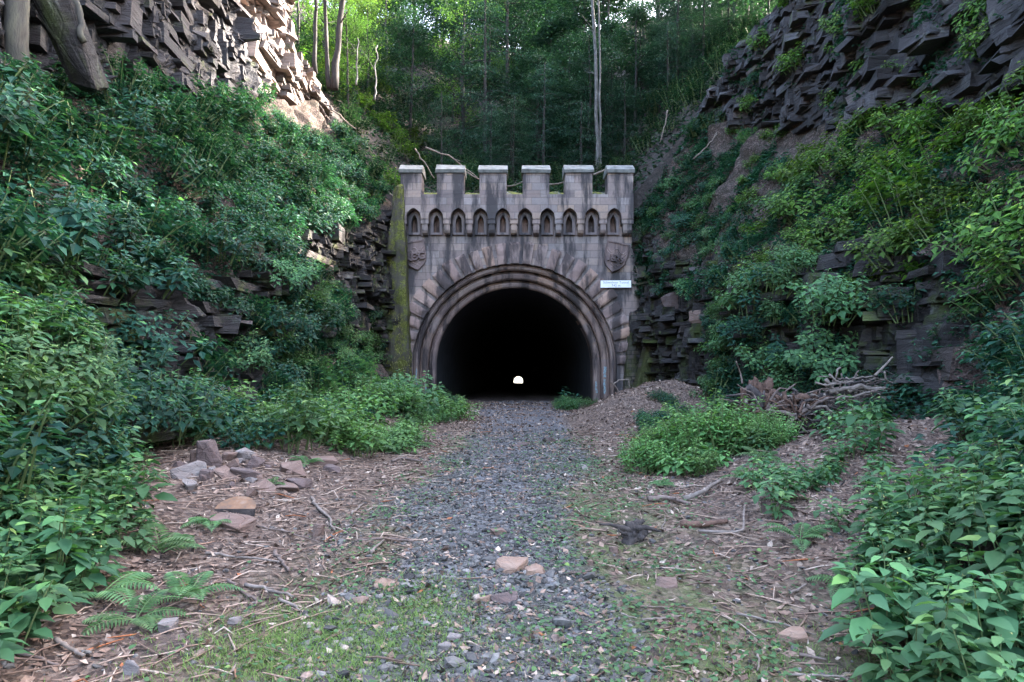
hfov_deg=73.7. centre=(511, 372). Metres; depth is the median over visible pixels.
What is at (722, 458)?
balsam
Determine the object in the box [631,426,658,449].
balsam
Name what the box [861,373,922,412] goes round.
bush
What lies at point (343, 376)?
weed
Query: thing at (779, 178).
bush
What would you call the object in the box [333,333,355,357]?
weed
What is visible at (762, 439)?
balsam
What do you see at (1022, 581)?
balsam
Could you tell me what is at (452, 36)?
tree
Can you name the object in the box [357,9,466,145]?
tree
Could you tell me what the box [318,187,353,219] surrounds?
bush
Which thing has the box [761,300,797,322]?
weed
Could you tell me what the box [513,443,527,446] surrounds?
rock
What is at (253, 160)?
bush
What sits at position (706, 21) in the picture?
tree
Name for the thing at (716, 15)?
tree
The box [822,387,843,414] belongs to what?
bush
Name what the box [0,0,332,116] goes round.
cliff
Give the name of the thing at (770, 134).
bush
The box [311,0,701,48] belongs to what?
sky
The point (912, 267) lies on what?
bush
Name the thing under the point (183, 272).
bush
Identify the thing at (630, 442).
balsam
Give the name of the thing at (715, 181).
bush
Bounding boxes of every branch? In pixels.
[15,653,59,664]
[53,636,85,656]
[205,551,279,561]
[217,433,232,450]
[226,578,257,604]
[244,583,294,597]
[256,525,319,541]
[273,549,289,570]
[278,597,308,617]
[310,496,335,530]
[316,100,355,128]
[351,502,363,514]
[357,537,413,541]
[369,539,384,553]
[391,457,421,461]
[415,148,434,178]
[425,147,479,180]
[565,569,591,574]
[620,612,636,618]
[635,605,679,608]
[641,615,681,620]
[647,495,690,504]
[648,510,670,532]
[660,110,667,141]
[680,519,727,527]
[683,478,721,500]
[693,132,716,159]
[698,505,744,532]
[736,613,815,635]
[756,653,760,670]
[788,583,806,594]
[788,673,852,678]
[799,653,825,660]
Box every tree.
[2,0,39,114]
[73,0,86,42]
[290,0,351,53]
[292,0,334,28]
[292,0,382,54]
[301,0,372,88]
[303,0,386,46]
[303,0,389,111]
[305,0,363,33]
[312,0,322,73]
[313,0,370,33]
[327,0,396,90]
[329,0,428,69]
[329,0,432,88]
[331,0,417,86]
[357,0,436,52]
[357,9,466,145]
[370,0,440,86]
[377,0,451,73]
[385,0,453,59]
[409,0,518,143]
[414,88,469,176]
[416,0,454,46]
[421,0,504,123]
[422,0,455,74]
[427,0,513,119]
[427,2,480,86]
[430,0,549,154]
[431,14,535,143]
[440,0,503,66]
[446,0,541,89]
[447,0,563,142]
[453,101,523,168]
[474,92,555,184]
[476,45,587,164]
[477,0,541,101]
[477,108,551,187]
[483,9,607,144]
[490,46,577,164]
[491,0,554,99]
[499,5,545,64]
[500,59,575,171]
[513,4,610,137]
[517,30,605,122]
[523,0,569,89]
[526,1,627,24]
[529,29,607,154]
[532,0,631,89]
[534,25,653,164]
[537,0,638,121]
[549,97,614,182]
[553,0,659,131]
[555,0,647,115]
[557,42,633,168]
[572,11,652,141]
[575,0,601,181]
[584,0,600,181]
[594,78,647,168]
[597,0,672,124]
[606,0,664,112]
[620,0,706,47]
[620,18,706,117]
[628,0,645,96]
[628,2,674,73]
[633,0,719,103]
[637,0,698,73]
[643,0,708,89]
[666,0,743,33]
[669,0,732,76]
[683,0,722,54]
[686,2,697,52]
[687,0,727,38]
[691,0,757,56]
[698,0,737,41]
[703,0,778,32]
[713,0,772,14]
[715,0,777,31]
[720,0,762,15]
[720,0,774,54]
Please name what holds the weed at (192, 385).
on the rock ledge at (358, 257)
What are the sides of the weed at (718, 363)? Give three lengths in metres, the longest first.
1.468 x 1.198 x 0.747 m
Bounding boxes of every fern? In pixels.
[17,568,161,607]
[80,589,190,637]
[119,523,205,552]
[150,571,244,606]
[181,514,230,531]
[267,477,285,484]
[289,456,323,465]
[344,435,385,450]
[361,441,402,452]
[384,445,409,454]
[406,435,435,447]
[648,479,675,486]
[719,466,758,478]
[733,446,780,466]
[759,522,838,552]
[806,569,883,598]
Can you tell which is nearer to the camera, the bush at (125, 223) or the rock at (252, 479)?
the rock at (252, 479)
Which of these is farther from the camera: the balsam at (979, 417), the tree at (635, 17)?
the tree at (635, 17)
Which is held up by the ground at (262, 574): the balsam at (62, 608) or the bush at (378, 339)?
the balsam at (62, 608)
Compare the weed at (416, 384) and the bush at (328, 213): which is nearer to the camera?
the weed at (416, 384)
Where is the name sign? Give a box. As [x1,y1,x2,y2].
[601,280,630,287]
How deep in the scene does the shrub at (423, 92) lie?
58.94 m
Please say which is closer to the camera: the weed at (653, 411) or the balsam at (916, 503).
the balsam at (916, 503)
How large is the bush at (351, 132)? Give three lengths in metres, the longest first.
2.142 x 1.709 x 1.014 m
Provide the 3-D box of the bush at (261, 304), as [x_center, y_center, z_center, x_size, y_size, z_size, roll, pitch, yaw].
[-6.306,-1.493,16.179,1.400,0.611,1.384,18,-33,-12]
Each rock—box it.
[122,660,140,674]
[132,482,161,492]
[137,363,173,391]
[157,617,178,632]
[170,460,206,478]
[172,461,185,466]
[182,478,198,489]
[190,449,195,461]
[196,439,222,466]
[199,468,213,478]
[199,474,206,480]
[209,512,256,532]
[214,465,235,479]
[214,496,255,515]
[221,451,237,460]
[226,458,238,467]
[227,616,241,624]
[229,476,238,481]
[229,481,236,487]
[230,467,258,478]
[235,447,256,459]
[244,487,257,495]
[245,456,265,468]
[245,477,256,482]
[249,478,276,493]
[255,474,262,481]
[264,462,273,467]
[276,481,299,490]
[279,460,305,476]
[283,478,312,488]
[310,456,338,465]
[312,523,324,536]
[315,318,337,338]
[323,464,340,472]
[324,265,333,276]
[372,577,399,588]
[437,641,452,651]
[446,632,461,642]
[475,594,491,602]
[490,527,506,534]
[490,591,517,604]
[495,556,528,573]
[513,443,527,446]
[523,563,544,574]
[542,437,555,441]
[609,546,618,553]
[655,576,677,587]
[661,292,678,308]
[689,310,703,324]
[775,626,808,643]
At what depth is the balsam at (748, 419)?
10.20 m
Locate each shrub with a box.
[291,16,308,34]
[294,28,309,50]
[295,43,301,50]
[296,45,307,57]
[299,29,328,52]
[299,33,322,48]
[302,51,322,65]
[304,58,324,81]
[306,42,333,59]
[315,67,331,91]
[317,30,344,46]
[317,55,351,79]
[319,69,354,90]
[321,72,349,91]
[326,80,356,106]
[329,46,355,66]
[332,56,361,70]
[332,96,362,119]
[337,103,370,133]
[337,112,373,134]
[338,89,374,111]
[345,86,374,107]
[352,65,369,78]
[353,77,378,96]
[361,73,387,90]
[363,101,387,114]
[365,110,397,126]
[366,136,399,162]
[374,118,408,141]
[377,95,415,116]
[378,83,393,93]
[381,165,399,186]
[389,134,419,158]
[391,131,411,145]
[393,85,420,108]
[402,71,422,83]
[402,150,431,164]
[404,126,428,145]
[405,111,425,125]
[410,83,437,102]
[410,152,453,169]
[418,95,430,108]
[419,135,439,148]
[421,159,444,181]
[424,172,436,186]
[432,124,455,138]
[437,148,472,164]
[442,145,477,162]
[445,151,486,166]
[448,117,477,134]
[449,157,478,169]
[457,132,482,146]
[457,158,479,187]
[460,139,487,151]
[465,173,479,192]
[477,150,508,164]
[492,139,522,155]
[498,153,530,164]
[508,171,520,184]
[508,171,522,192]
[516,159,541,170]
[538,159,561,177]
[548,156,578,179]
[549,166,562,185]
[549,174,562,191]
[549,180,562,192]
[557,144,586,160]
[592,156,623,182]
[592,167,604,184]
[592,172,601,190]
[601,120,639,144]
[604,147,623,162]
[612,150,640,164]
[614,111,638,125]
[619,134,641,150]
[628,125,664,153]
[646,78,671,104]
[647,69,672,84]
[654,85,695,114]
[654,110,684,132]
[659,72,700,103]
[669,88,688,102]
[670,70,701,91]
[670,76,712,112]
[686,63,719,81]
[689,73,718,96]
[695,29,724,54]
[699,40,739,76]
[701,31,734,60]
[706,30,738,51]
[707,39,735,67]
[709,58,722,80]
[720,26,748,50]
[729,22,757,41]
[734,28,749,45]
[735,11,759,34]
[749,0,776,24]
[754,4,774,24]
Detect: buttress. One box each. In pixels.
[382,184,412,385]
[623,312,640,389]
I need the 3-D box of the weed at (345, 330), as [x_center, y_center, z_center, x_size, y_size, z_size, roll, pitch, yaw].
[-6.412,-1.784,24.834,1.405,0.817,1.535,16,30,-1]
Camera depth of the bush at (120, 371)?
10.24 m
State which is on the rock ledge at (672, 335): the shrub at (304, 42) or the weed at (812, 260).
the weed at (812, 260)
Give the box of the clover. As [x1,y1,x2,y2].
[85,429,973,681]
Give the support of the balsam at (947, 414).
on the bank at (989, 546)
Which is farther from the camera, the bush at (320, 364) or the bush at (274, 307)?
the bush at (320, 364)
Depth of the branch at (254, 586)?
4.69 m
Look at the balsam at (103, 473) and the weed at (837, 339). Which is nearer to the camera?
the balsam at (103, 473)
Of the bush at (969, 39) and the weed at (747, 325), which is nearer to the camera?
the bush at (969, 39)
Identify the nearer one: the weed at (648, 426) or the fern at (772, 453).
the fern at (772, 453)
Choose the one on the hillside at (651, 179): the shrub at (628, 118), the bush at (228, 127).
the shrub at (628, 118)
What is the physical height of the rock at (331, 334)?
1.217 m
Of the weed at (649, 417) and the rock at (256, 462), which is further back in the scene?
the weed at (649, 417)
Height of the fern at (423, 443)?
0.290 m
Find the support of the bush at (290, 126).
on the slope at (306, 111)
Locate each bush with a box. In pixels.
[0,52,73,117]
[0,65,47,143]
[0,81,34,133]
[0,114,93,185]
[0,167,111,268]
[0,182,72,274]
[0,255,93,345]
[0,257,112,354]
[0,317,22,359]
[0,387,73,497]
[0,429,109,486]
[4,101,69,143]
[20,413,143,482]
[24,184,101,244]
[28,53,81,105]
[28,65,58,100]
[35,254,89,315]
[37,114,135,187]
[38,100,159,176]
[52,120,121,156]
[62,184,149,243]
[64,97,154,142]
[68,400,125,440]
[70,234,201,299]
[80,74,175,127]
[80,244,156,301]
[93,344,139,399]
[98,44,164,106]
[102,179,205,254]
[104,231,189,286]
[105,351,150,384]
[106,166,156,215]
[108,297,216,368]
[114,89,203,144]
[133,64,195,116]
[135,198,222,254]
[142,128,234,198]
[146,175,203,223]
[154,89,197,113]
[163,259,191,283]
[167,107,224,152]
[168,128,250,179]
[182,84,234,129]
[182,212,266,264]
[185,322,243,393]
[186,265,217,300]
[187,373,233,402]
[189,72,223,106]
[193,130,221,156]
[193,277,255,315]
[198,193,257,232]
[206,347,238,382]
[207,147,264,185]
[208,247,242,276]
[209,105,239,128]
[212,173,267,213]
[213,119,249,150]
[215,168,285,212]
[217,76,262,126]
[220,80,269,121]
[220,132,264,173]
[222,330,268,359]
[223,242,272,276]
[231,120,263,142]
[233,98,269,126]
[233,207,287,248]
[237,149,289,182]
[240,169,285,204]
[240,289,275,330]
[241,129,299,168]
[241,189,307,234]
[248,297,285,332]
[249,202,296,239]
[251,85,269,105]
[254,342,295,367]
[256,117,303,153]
[258,81,277,106]
[258,377,288,400]
[261,108,300,135]
[262,193,308,218]
[262,209,307,236]
[264,227,310,263]
[264,245,318,281]
[265,102,286,118]
[265,137,318,182]
[265,217,303,248]
[267,304,321,353]
[268,257,311,294]
[274,114,309,139]
[274,175,324,213]
[281,183,319,209]
[281,367,311,396]
[282,348,317,376]
[284,235,317,261]
[286,140,318,163]
[286,171,322,192]
[287,158,335,185]
[287,255,318,285]
[293,296,327,323]
[294,121,318,141]
[295,342,314,352]
[296,349,324,372]
[297,129,325,156]
[300,292,337,312]
[303,161,341,192]
[303,206,342,236]
[309,129,340,154]
[309,193,346,223]
[311,164,340,179]
[317,277,352,302]
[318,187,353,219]
[320,155,349,175]
[321,135,353,160]
[322,134,357,154]
[325,287,354,323]
[327,151,367,184]
[329,119,358,138]
[329,121,375,155]
[329,343,359,364]
[329,360,366,386]
[330,193,358,219]
[332,338,355,353]
[333,148,363,168]
[333,175,366,203]
[333,297,361,322]
[338,210,362,231]
[338,327,366,346]
[345,157,370,186]
[346,183,367,196]
[350,145,387,178]
[351,200,378,218]
[351,345,372,367]
[355,194,381,219]
[357,344,382,360]
[358,325,374,344]
[360,177,389,197]
[362,190,386,204]
[365,341,393,363]
[366,330,387,347]
[367,166,383,179]
[367,177,393,196]
[367,306,383,322]
[632,218,648,227]
[632,223,651,237]
[634,208,649,217]
[644,206,660,218]
[649,282,665,296]
[651,196,666,205]
[655,244,676,258]
[659,173,684,190]
[660,230,676,239]
[662,190,682,206]
[668,210,683,220]
[671,118,698,139]
[671,212,695,229]
[671,276,688,291]
[673,152,688,162]
[676,268,704,300]
[678,149,696,167]
[679,174,697,185]
[680,194,706,210]
[680,233,703,248]
[684,117,714,138]
[689,209,709,229]
[689,374,714,400]
[694,107,726,128]
[694,239,715,251]
[695,149,712,161]
[696,226,721,240]
[697,181,707,191]
[698,237,720,257]
[700,191,714,205]
[700,253,740,289]
[700,332,716,343]
[703,378,747,410]
[705,175,726,188]
[706,262,726,282]
[708,318,730,354]
[710,348,730,357]
[713,314,739,351]
[714,210,741,229]
[714,225,736,245]
[714,233,758,262]
[716,350,754,379]
[717,151,730,158]
[718,150,734,166]
[720,232,755,259]
[724,125,739,134]
[731,242,768,278]
[732,127,748,137]
[734,183,765,204]
[735,91,759,112]
[735,126,757,143]
[735,174,750,185]
[736,195,767,216]
[738,210,775,235]
[740,69,762,87]
[742,152,764,167]
[745,26,775,50]
[746,170,815,216]
[748,343,773,367]
[751,366,804,394]
[753,245,788,265]
[756,124,787,142]
[757,188,784,204]
[762,154,788,171]
[762,174,854,225]
[763,160,788,181]
[771,163,802,185]
[772,41,809,74]
[775,0,788,9]
[777,138,837,184]
[777,291,803,326]
[778,218,832,245]
[785,131,830,174]
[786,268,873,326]
[793,207,873,253]
[795,377,832,393]
[802,131,856,175]
[816,11,843,37]
[818,88,838,108]
[821,189,874,221]
[822,134,876,177]
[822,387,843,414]
[823,42,833,52]
[834,101,890,137]
[834,118,863,133]
[838,271,868,298]
[840,369,881,393]
[843,144,906,178]
[843,216,921,268]
[844,0,879,21]
[848,54,864,75]
[849,174,901,208]
[851,162,941,232]
[855,126,977,199]
[855,279,926,323]
[861,364,896,388]
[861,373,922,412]
[863,243,921,281]
[865,96,923,140]
[865,124,946,183]
[873,57,913,73]
[883,186,977,251]
[894,88,953,146]
[894,220,958,282]
[900,174,979,215]
[905,73,929,88]
[909,434,1023,530]
[911,0,925,10]
[916,172,1023,267]
[926,97,1011,159]
[926,298,994,345]
[932,367,1023,432]
[939,169,1023,234]
[941,256,1022,318]
[942,80,1023,135]
[951,0,987,36]
[953,19,989,63]
[953,92,1023,180]
[954,312,1023,379]
[957,405,1023,489]
[960,337,1020,374]
[963,230,1023,287]
[970,299,1023,360]
[988,333,1023,386]
[1003,60,1023,88]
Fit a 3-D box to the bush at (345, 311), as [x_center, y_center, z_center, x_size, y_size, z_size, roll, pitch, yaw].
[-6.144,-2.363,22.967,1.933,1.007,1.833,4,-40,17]
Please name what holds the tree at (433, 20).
on the hillside at (651, 179)
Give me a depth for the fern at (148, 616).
4.12 m
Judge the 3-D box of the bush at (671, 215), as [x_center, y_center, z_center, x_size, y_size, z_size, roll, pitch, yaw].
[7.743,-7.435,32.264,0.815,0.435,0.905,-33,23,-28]
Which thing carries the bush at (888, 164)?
on the slope at (749, 147)
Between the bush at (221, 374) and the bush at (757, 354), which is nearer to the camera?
the bush at (221, 374)
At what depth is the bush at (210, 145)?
19.51 m
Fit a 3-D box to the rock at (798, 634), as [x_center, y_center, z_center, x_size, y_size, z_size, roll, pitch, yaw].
[1.604,1.525,3.935,0.197,0.084,0.130,0,6,-11]
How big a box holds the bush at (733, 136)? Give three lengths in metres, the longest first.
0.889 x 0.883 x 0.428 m
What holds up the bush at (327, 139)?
on the slope at (306, 111)
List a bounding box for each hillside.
[289,5,749,213]
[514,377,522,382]
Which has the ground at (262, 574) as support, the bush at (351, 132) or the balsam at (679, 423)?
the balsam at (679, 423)
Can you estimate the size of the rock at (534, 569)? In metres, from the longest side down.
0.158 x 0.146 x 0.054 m
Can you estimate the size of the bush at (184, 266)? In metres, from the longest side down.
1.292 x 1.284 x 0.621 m
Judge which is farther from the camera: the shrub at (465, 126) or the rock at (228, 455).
the shrub at (465, 126)
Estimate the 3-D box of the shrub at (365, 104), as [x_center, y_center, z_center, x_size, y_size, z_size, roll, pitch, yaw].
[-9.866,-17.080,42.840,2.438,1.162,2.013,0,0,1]
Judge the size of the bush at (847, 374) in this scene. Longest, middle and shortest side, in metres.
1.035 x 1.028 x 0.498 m
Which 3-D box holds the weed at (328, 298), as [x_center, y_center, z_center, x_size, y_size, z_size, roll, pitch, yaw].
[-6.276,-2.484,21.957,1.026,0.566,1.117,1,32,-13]
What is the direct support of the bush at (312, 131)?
on the slope at (306, 111)
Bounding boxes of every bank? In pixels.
[4,338,388,557]
[687,369,1023,626]
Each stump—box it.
[599,518,661,544]
[724,361,846,440]
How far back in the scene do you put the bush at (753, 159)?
28.34 m
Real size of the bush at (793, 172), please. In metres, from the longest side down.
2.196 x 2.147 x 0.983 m
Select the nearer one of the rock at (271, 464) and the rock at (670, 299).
the rock at (271, 464)
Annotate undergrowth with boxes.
[0,55,396,559]
[295,20,759,192]
[631,0,1023,521]
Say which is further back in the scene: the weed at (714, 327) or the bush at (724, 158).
the bush at (724, 158)
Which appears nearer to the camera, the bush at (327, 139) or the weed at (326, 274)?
the weed at (326, 274)
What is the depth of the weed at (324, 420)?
11.45 m
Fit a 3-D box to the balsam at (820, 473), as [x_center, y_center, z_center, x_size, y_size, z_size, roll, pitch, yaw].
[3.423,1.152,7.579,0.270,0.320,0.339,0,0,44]
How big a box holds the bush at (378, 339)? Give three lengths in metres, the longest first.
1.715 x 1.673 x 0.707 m
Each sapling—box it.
[347,38,360,85]
[353,36,392,99]
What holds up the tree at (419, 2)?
on the hillside at (651, 179)
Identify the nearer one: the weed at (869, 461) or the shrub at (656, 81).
the weed at (869, 461)
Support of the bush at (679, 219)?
on the slope at (749, 147)
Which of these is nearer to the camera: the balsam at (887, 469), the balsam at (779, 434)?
the balsam at (887, 469)
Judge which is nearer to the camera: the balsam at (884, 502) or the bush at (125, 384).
the balsam at (884, 502)
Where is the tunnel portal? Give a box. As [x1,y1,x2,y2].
[399,165,639,400]
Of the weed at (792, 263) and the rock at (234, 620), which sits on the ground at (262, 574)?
the rock at (234, 620)
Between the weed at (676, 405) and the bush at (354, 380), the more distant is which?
the bush at (354, 380)
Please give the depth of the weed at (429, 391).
21.13 m
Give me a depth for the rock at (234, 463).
8.20 m
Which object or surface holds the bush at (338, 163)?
on the slope at (306, 111)
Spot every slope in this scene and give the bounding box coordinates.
[0,70,391,283]
[632,97,1023,297]
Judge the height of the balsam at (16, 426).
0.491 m
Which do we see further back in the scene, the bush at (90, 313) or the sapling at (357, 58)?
the sapling at (357, 58)
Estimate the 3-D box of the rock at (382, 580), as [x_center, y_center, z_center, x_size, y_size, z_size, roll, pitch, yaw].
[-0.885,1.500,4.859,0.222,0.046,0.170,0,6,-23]
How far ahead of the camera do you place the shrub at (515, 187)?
38.64 m
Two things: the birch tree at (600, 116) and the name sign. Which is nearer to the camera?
the name sign
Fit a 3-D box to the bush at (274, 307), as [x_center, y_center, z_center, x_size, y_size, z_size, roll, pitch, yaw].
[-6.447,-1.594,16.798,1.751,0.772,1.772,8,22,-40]
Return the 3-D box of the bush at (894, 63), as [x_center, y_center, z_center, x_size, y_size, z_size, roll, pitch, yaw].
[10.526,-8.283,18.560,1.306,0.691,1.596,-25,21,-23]
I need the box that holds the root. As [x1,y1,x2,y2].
[613,379,629,387]
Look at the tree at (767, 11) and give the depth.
42.35 m
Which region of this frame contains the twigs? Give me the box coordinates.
[0,420,971,681]
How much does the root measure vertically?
0.275 m
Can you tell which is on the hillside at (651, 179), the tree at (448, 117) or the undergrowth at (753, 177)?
the tree at (448, 117)
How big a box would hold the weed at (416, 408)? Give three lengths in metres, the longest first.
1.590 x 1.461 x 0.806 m
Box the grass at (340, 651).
[44,553,958,681]
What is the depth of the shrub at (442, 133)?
53.37 m
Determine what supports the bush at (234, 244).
on the slope at (306, 111)
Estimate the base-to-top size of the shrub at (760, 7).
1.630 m
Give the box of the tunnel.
[437,288,589,400]
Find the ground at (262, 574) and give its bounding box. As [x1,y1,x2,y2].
[0,380,1023,681]
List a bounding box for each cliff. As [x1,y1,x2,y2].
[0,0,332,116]
[695,0,1023,136]
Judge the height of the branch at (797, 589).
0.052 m
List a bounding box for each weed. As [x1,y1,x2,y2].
[0,320,112,411]
[0,350,136,435]
[9,312,141,383]
[47,383,143,442]
[86,375,129,424]
[94,369,152,414]
[96,377,185,438]
[100,325,177,395]
[113,360,235,445]
[143,359,209,411]
[150,401,227,447]
[175,386,255,438]
[192,379,291,438]
[215,412,289,449]
[220,328,274,372]
[220,387,256,412]
[229,382,346,453]
[245,385,268,402]
[247,385,337,435]
[248,335,286,356]
[255,368,291,401]
[255,398,341,441]
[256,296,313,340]
[257,327,312,370]
[262,257,313,289]
[262,365,275,398]
[265,358,307,390]
[266,357,293,381]
[268,377,295,405]
[280,283,315,307]
[283,359,322,384]
[286,257,319,291]
[290,396,383,450]
[295,308,321,325]
[296,285,333,312]
[299,331,329,358]
[300,289,347,332]
[304,276,340,295]
[304,366,325,386]
[304,371,315,389]
[305,351,333,374]
[308,378,325,400]
[309,395,379,423]
[309,413,390,456]
[310,363,349,396]
[312,265,337,282]
[312,371,399,413]
[315,336,335,346]
[318,288,332,302]
[318,400,359,420]
[319,355,354,371]
[319,384,398,423]
[325,378,356,391]
[327,356,361,386]
[328,424,371,443]
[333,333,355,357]
[333,370,351,383]
[334,320,354,340]
[338,303,357,325]
[339,392,380,416]
[349,376,373,391]
[354,356,379,383]
[356,379,424,415]
[357,353,371,371]
[364,369,445,414]
[364,421,422,453]
[364,424,390,441]
[370,376,444,398]
[376,420,398,433]
[377,393,434,418]
[384,387,428,410]
[386,413,435,441]
[386,428,423,446]
[398,413,421,426]
[400,398,439,420]
[408,409,440,424]
[418,402,440,413]
[424,396,463,418]
[425,388,453,398]
[430,398,482,420]
[432,393,474,416]
[433,410,454,422]
[440,393,465,404]
[551,397,578,410]
[552,400,576,409]
[554,394,580,403]
[554,396,577,405]
[576,395,599,407]
[631,408,672,425]
[634,415,656,426]
[635,412,660,426]
[637,421,665,430]
[640,408,669,420]
[644,388,665,400]
[656,394,680,404]
[660,405,690,420]
[666,401,684,410]
[681,405,699,413]
[694,333,719,356]
[700,311,718,328]
[702,302,726,318]
[703,377,724,392]
[706,315,729,337]
[706,355,731,376]
[708,262,766,309]
[708,329,731,350]
[712,292,740,309]
[712,358,748,391]
[716,319,761,350]
[726,314,770,338]
[728,283,777,321]
[729,339,767,362]
[732,260,765,281]
[735,343,799,376]
[738,260,790,285]
[755,336,776,365]
[757,259,803,298]
[760,298,801,329]
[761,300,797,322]
[764,333,814,381]
[765,242,801,261]
[767,232,797,252]
[776,248,810,282]
[780,242,827,272]
[782,323,860,384]
[794,296,830,326]
[796,351,823,375]
[800,324,846,352]
[801,459,841,488]
[811,272,852,289]
[818,460,838,472]
[821,455,848,481]
[850,471,876,488]
[862,447,894,473]
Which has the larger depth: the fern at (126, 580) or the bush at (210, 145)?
the bush at (210, 145)
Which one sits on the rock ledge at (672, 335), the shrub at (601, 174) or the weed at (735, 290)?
the weed at (735, 290)
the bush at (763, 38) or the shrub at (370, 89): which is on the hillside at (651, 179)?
the shrub at (370, 89)
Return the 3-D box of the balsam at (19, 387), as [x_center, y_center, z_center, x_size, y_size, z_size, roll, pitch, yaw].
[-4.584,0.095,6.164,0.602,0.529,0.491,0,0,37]
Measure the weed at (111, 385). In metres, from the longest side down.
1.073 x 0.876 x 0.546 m
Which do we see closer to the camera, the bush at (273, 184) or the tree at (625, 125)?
the bush at (273, 184)
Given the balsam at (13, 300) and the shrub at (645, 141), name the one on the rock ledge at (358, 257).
the balsam at (13, 300)
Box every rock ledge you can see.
[0,210,400,455]
[627,229,1023,512]
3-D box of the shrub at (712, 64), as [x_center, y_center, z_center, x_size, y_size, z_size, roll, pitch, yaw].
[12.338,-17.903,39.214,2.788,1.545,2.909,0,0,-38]
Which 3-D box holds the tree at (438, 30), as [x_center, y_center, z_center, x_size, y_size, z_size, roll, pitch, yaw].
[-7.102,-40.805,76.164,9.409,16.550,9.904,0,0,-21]
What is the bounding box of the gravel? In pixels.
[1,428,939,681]
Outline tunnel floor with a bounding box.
[452,383,586,401]
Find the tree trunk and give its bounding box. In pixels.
[30,0,108,93]
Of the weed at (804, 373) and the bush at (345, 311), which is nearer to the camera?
the weed at (804, 373)
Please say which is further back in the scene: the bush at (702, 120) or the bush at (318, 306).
the bush at (702, 120)
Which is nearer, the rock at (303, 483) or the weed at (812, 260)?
the rock at (303, 483)
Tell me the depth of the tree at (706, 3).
44.76 m
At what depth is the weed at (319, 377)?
18.82 m
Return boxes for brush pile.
[806,357,900,425]
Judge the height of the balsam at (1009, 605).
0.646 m
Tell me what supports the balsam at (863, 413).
on the ground at (262, 574)
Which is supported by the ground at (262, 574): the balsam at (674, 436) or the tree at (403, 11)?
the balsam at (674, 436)
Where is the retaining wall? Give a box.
[632,346,654,387]
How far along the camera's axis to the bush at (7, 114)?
9.48 m
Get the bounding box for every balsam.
[0,232,12,248]
[0,233,39,281]
[0,236,25,272]
[0,259,51,297]
[0,275,26,307]
[0,283,48,328]
[0,286,49,352]
[0,288,31,336]
[0,320,13,355]
[0,361,27,397]
[0,376,19,412]
[0,392,10,426]
[0,408,20,435]
[0,412,42,463]
[0,431,40,477]
[0,449,37,509]
[0,451,61,500]
[0,477,44,540]
[0,485,30,522]
[0,489,91,563]
[0,497,68,585]
[0,521,51,598]
[0,525,23,559]
[0,537,70,612]
[0,553,30,590]
[0,554,87,622]
[0,555,58,636]
[0,580,91,658]
[0,621,32,661]
[1,500,45,547]
[2,367,24,410]
[4,465,76,520]
[5,383,64,425]
[6,217,29,248]
[6,249,42,292]
[6,300,95,357]
[9,255,57,295]
[10,513,118,571]
[16,290,69,337]
[23,266,72,293]
[23,498,120,595]
[24,469,61,497]
[26,426,56,473]
[27,274,82,300]
[28,246,74,281]
[31,234,59,262]
[32,467,111,523]
[35,475,110,536]
[36,451,109,508]
[39,314,101,348]
[45,521,126,579]
[46,490,126,539]
[49,367,115,424]
[49,451,136,503]
[50,253,90,292]
[61,296,100,329]
[66,461,148,523]
[77,453,124,493]
[79,304,106,346]
[83,335,122,389]
[85,465,141,511]
[86,424,145,458]
[91,458,177,524]
[91,495,163,538]
[91,502,158,553]
[94,378,126,401]
[94,397,143,427]
[106,417,136,446]
[107,445,137,471]
[109,443,136,485]
[117,447,168,482]
[128,432,153,463]
[614,434,640,466]
[616,433,665,473]
[619,420,664,462]
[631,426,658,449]
[632,418,676,441]
[634,427,688,471]
[634,437,671,474]
[648,449,683,476]
[651,400,707,457]
[651,428,687,454]
[655,388,754,457]
[658,421,689,449]
[666,453,701,475]
[672,395,754,455]
[672,409,729,452]
[673,437,722,476]
[675,404,744,458]
[681,441,706,469]
[685,442,733,470]
[692,395,764,452]
[705,425,756,453]
[712,402,756,453]
[736,456,772,490]
[738,407,799,447]
[742,414,789,450]
[742,419,784,453]
[743,477,797,519]
[745,403,807,442]
[746,422,774,450]
[747,452,787,482]
[749,415,797,449]
[756,471,809,501]
[759,453,787,474]
[768,465,817,491]
[778,454,814,479]
[802,472,830,491]
[805,495,853,532]
[809,410,844,437]
[812,462,831,485]
[814,437,847,470]
[817,551,935,673]
[818,406,860,439]
[822,426,878,459]
[831,548,913,592]
[834,394,885,426]
[835,399,905,453]
[838,607,975,681]
[843,515,910,562]
[845,479,935,523]
[845,493,921,576]
[845,553,946,630]
[848,457,938,513]
[848,523,955,592]
[854,490,936,542]
[856,393,895,431]
[858,458,903,492]
[866,475,949,558]
[867,558,964,606]
[877,582,991,681]
[880,513,965,581]
[880,561,981,648]
[883,506,963,546]
[884,521,987,604]
[888,451,938,498]
[892,568,982,651]
[894,457,971,535]
[904,455,1023,535]
[909,489,1012,571]
[919,574,1023,681]
[925,624,1023,681]
[926,387,990,445]
[927,471,1023,545]
[933,462,981,526]
[936,439,1003,474]
[939,569,1023,681]
[941,548,1023,609]
[943,472,1021,529]
[946,558,1023,649]
[951,463,1021,512]
[953,489,1023,582]
[960,366,1023,416]
[960,402,1011,437]
[977,633,1023,681]
[978,387,1023,439]
[978,473,1021,520]
[983,525,1023,601]
[984,462,1023,551]
[990,443,1023,487]
[996,551,1022,614]
[999,543,1023,592]
[1000,469,1023,531]
[1011,611,1023,669]
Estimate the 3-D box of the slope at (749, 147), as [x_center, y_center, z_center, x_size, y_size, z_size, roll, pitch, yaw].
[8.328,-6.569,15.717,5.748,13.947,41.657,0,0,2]

